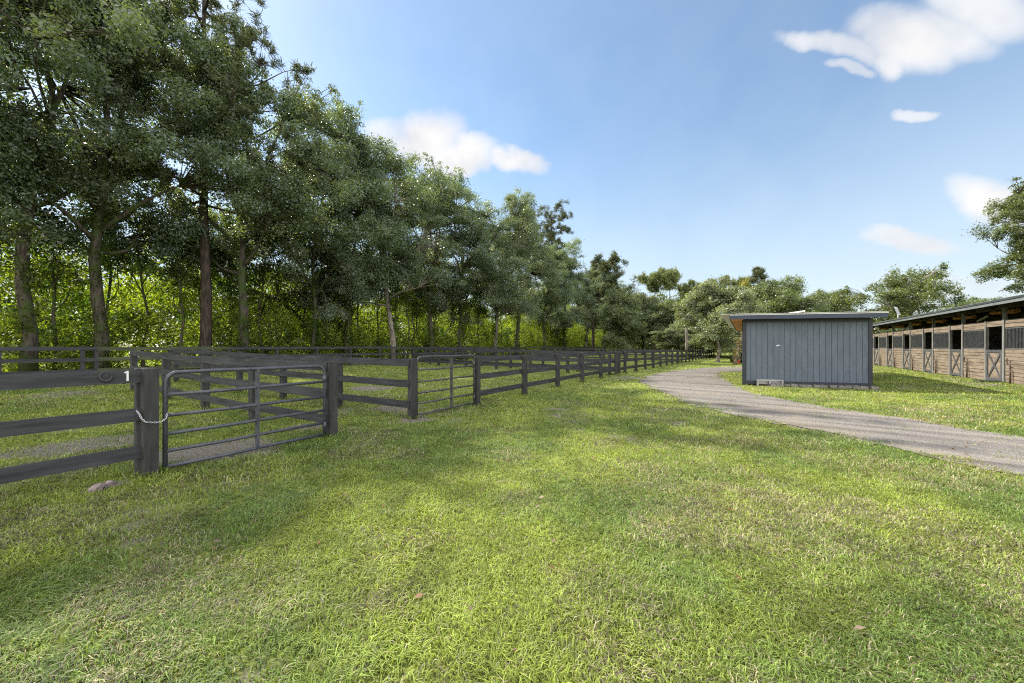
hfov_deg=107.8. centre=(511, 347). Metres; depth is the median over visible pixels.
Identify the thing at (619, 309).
rounded tree
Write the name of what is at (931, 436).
gravel drive
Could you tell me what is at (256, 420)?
tube gate
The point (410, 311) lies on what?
sapling
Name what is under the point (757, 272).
pine tree
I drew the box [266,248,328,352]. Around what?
sapling
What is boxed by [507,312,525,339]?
sapling
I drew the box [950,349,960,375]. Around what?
half door
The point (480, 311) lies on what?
sapling
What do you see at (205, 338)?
pine tree
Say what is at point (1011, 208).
tree
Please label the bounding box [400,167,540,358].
oak tree
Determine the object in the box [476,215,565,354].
oak tree
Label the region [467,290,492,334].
sapling
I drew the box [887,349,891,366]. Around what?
half door
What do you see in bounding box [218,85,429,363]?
oak tree
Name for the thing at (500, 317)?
sapling
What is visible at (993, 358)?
half door
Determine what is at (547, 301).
oak tree
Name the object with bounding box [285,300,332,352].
feather palm
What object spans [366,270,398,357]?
sapling
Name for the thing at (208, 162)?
oak tree
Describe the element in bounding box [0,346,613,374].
board fence
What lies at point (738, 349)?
leaning trunk
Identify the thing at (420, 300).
sapling
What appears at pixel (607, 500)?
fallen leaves
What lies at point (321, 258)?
sapling
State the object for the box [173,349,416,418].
board fence
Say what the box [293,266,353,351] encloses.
sapling
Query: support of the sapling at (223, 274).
on the ground at (200, 453)
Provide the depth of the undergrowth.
25.08 m
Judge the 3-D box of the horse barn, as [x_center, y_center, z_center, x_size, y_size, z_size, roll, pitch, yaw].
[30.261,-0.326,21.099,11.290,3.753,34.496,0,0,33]
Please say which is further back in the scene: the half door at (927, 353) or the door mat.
the half door at (927, 353)
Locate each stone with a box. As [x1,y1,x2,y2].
[87,482,104,492]
[104,480,116,485]
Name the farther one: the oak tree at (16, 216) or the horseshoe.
the oak tree at (16, 216)
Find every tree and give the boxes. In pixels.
[0,0,200,371]
[0,0,311,369]
[0,2,118,239]
[49,5,372,366]
[52,0,332,368]
[209,128,401,353]
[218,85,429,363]
[300,115,456,358]
[363,152,522,359]
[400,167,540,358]
[437,185,551,354]
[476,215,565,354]
[509,237,586,349]
[529,249,605,349]
[534,199,573,346]
[566,263,614,346]
[572,250,635,350]
[573,279,629,348]
[595,287,650,350]
[614,292,665,353]
[630,275,643,349]
[632,269,676,349]
[637,297,697,353]
[643,324,714,356]
[658,265,682,352]
[665,327,717,355]
[668,274,766,361]
[674,277,700,352]
[710,273,730,287]
[712,328,741,358]
[730,274,750,353]
[739,276,750,290]
[747,266,769,293]
[748,273,832,313]
[802,288,866,317]
[827,261,971,334]
[936,295,1004,310]
[961,176,1023,296]
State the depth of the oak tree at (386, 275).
31.14 m
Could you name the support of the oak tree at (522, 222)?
on the ground at (200, 453)
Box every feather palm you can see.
[223,276,306,350]
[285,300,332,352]
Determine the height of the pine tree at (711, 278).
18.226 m
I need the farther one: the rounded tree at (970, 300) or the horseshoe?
the rounded tree at (970, 300)
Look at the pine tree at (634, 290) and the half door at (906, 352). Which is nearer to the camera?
the half door at (906, 352)
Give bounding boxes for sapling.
[0,233,30,254]
[9,206,113,369]
[70,195,156,367]
[75,200,199,366]
[125,216,210,369]
[144,241,254,305]
[193,207,261,345]
[214,212,307,352]
[250,223,310,343]
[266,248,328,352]
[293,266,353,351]
[308,243,355,353]
[318,270,371,351]
[346,248,370,352]
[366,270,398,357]
[383,262,412,344]
[393,268,436,357]
[394,271,437,350]
[399,283,422,352]
[414,267,447,337]
[425,263,449,351]
[435,277,473,353]
[445,284,485,358]
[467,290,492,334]
[470,285,491,346]
[499,311,518,354]
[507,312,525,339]
[528,297,550,342]
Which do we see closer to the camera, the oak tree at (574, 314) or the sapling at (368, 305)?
the sapling at (368, 305)
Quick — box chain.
[136,410,174,422]
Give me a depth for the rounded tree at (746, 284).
79.67 m
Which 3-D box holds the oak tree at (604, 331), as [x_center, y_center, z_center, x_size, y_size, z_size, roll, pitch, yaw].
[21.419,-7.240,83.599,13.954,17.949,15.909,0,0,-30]
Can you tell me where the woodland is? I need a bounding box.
[0,260,903,356]
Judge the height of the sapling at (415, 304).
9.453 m
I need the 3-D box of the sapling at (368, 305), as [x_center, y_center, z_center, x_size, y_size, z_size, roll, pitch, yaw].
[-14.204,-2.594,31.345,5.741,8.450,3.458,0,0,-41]
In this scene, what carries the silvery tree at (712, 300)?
on the ground at (200, 453)
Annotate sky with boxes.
[0,0,1023,346]
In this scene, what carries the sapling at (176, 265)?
on the ground at (200, 453)
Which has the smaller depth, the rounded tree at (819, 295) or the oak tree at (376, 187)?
the oak tree at (376, 187)
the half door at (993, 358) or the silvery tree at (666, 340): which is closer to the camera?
the half door at (993, 358)
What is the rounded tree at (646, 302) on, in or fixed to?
on the ground at (200, 453)
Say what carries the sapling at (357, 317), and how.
on the ground at (200, 453)
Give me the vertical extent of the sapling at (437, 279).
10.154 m
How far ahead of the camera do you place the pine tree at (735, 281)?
82.59 m
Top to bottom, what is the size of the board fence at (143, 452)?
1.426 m
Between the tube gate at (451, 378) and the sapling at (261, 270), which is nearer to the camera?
the tube gate at (451, 378)
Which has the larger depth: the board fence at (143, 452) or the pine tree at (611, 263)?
the pine tree at (611, 263)
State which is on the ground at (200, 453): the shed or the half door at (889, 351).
the shed
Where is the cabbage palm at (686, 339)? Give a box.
[676,292,698,357]
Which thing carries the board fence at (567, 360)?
on the ground at (200, 453)
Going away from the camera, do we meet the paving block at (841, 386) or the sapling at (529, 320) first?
the paving block at (841, 386)
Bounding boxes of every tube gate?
[162,365,327,467]
[417,354,475,414]
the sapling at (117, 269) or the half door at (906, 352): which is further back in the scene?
the half door at (906, 352)
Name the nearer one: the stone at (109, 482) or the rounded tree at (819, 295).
the stone at (109, 482)
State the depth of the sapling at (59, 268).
17.71 m
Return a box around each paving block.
[836,385,846,388]
[868,386,878,389]
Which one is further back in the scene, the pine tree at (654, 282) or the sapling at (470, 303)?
the pine tree at (654, 282)
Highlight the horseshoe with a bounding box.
[99,372,112,382]
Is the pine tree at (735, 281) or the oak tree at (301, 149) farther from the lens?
the pine tree at (735, 281)
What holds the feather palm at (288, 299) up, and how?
on the ground at (200, 453)
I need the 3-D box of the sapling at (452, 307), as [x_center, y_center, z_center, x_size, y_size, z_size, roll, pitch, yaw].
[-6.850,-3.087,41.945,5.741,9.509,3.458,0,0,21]
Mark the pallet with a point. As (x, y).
(763, 381)
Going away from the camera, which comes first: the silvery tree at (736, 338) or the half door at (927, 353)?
the half door at (927, 353)
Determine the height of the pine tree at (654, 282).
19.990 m
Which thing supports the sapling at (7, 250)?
on the ground at (200, 453)
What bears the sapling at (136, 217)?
on the ground at (200, 453)
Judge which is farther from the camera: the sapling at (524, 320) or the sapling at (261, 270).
the sapling at (524, 320)
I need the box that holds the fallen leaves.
[9,382,1023,682]
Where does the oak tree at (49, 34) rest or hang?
on the ground at (200, 453)
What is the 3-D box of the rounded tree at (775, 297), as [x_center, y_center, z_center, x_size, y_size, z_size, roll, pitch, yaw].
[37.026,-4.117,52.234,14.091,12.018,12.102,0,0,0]
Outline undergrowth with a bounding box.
[0,205,656,371]
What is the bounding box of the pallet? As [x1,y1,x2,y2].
[756,379,783,385]
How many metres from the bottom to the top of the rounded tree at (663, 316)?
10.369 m
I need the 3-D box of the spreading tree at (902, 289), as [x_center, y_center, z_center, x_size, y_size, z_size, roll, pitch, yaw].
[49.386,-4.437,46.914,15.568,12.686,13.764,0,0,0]
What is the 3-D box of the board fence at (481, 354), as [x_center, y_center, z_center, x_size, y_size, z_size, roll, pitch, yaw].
[-0.096,0.856,26.026,15.148,1.621,0.170,0,0,31]
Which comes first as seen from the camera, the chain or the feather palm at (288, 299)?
the chain
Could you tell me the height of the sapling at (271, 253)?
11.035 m
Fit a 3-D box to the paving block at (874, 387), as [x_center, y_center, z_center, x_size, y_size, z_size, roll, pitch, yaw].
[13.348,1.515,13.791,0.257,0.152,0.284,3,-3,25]
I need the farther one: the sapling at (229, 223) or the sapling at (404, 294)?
the sapling at (404, 294)
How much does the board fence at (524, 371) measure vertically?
1.452 m
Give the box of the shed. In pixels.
[720,310,888,385]
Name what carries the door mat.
on the ground at (200, 453)
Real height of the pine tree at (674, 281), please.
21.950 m
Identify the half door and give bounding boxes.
[874,348,877,364]
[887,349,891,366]
[903,349,909,368]
[923,349,931,371]
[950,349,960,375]
[986,350,1001,380]
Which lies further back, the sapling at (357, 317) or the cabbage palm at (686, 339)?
the cabbage palm at (686, 339)
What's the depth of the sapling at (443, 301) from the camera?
40.73 m
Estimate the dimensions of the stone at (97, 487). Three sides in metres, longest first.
0.177 x 0.142 x 0.103 m
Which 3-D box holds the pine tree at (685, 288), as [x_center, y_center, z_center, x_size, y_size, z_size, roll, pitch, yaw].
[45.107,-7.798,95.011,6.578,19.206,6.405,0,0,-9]
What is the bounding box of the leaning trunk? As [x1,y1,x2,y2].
[731,332,741,364]
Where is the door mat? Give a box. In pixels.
[973,379,1001,381]
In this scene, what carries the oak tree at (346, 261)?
on the ground at (200, 453)
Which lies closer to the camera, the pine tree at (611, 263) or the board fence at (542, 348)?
the board fence at (542, 348)
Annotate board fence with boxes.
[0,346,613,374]
[0,368,158,483]
[130,350,337,436]
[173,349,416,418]
[412,348,610,374]
[429,348,619,371]
[473,349,714,405]
[541,347,678,362]
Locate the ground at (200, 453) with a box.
[0,349,1023,682]
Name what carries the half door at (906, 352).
in the horse barn
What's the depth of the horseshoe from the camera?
4.24 m
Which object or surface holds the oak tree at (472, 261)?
on the ground at (200, 453)
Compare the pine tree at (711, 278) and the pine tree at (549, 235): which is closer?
the pine tree at (549, 235)
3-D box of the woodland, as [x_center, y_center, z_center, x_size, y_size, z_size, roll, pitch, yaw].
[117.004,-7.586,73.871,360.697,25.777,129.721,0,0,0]
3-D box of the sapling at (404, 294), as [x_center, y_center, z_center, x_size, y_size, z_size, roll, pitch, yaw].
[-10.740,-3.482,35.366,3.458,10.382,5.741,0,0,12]
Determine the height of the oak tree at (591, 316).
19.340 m
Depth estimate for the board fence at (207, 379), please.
7.82 m
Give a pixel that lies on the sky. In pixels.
(834, 144)
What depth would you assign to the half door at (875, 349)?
32.28 m
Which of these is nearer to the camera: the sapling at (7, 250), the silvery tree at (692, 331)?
the sapling at (7, 250)
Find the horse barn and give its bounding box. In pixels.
[873,294,1023,384]
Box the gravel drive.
[639,367,1023,474]
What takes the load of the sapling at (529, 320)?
on the ground at (200, 453)

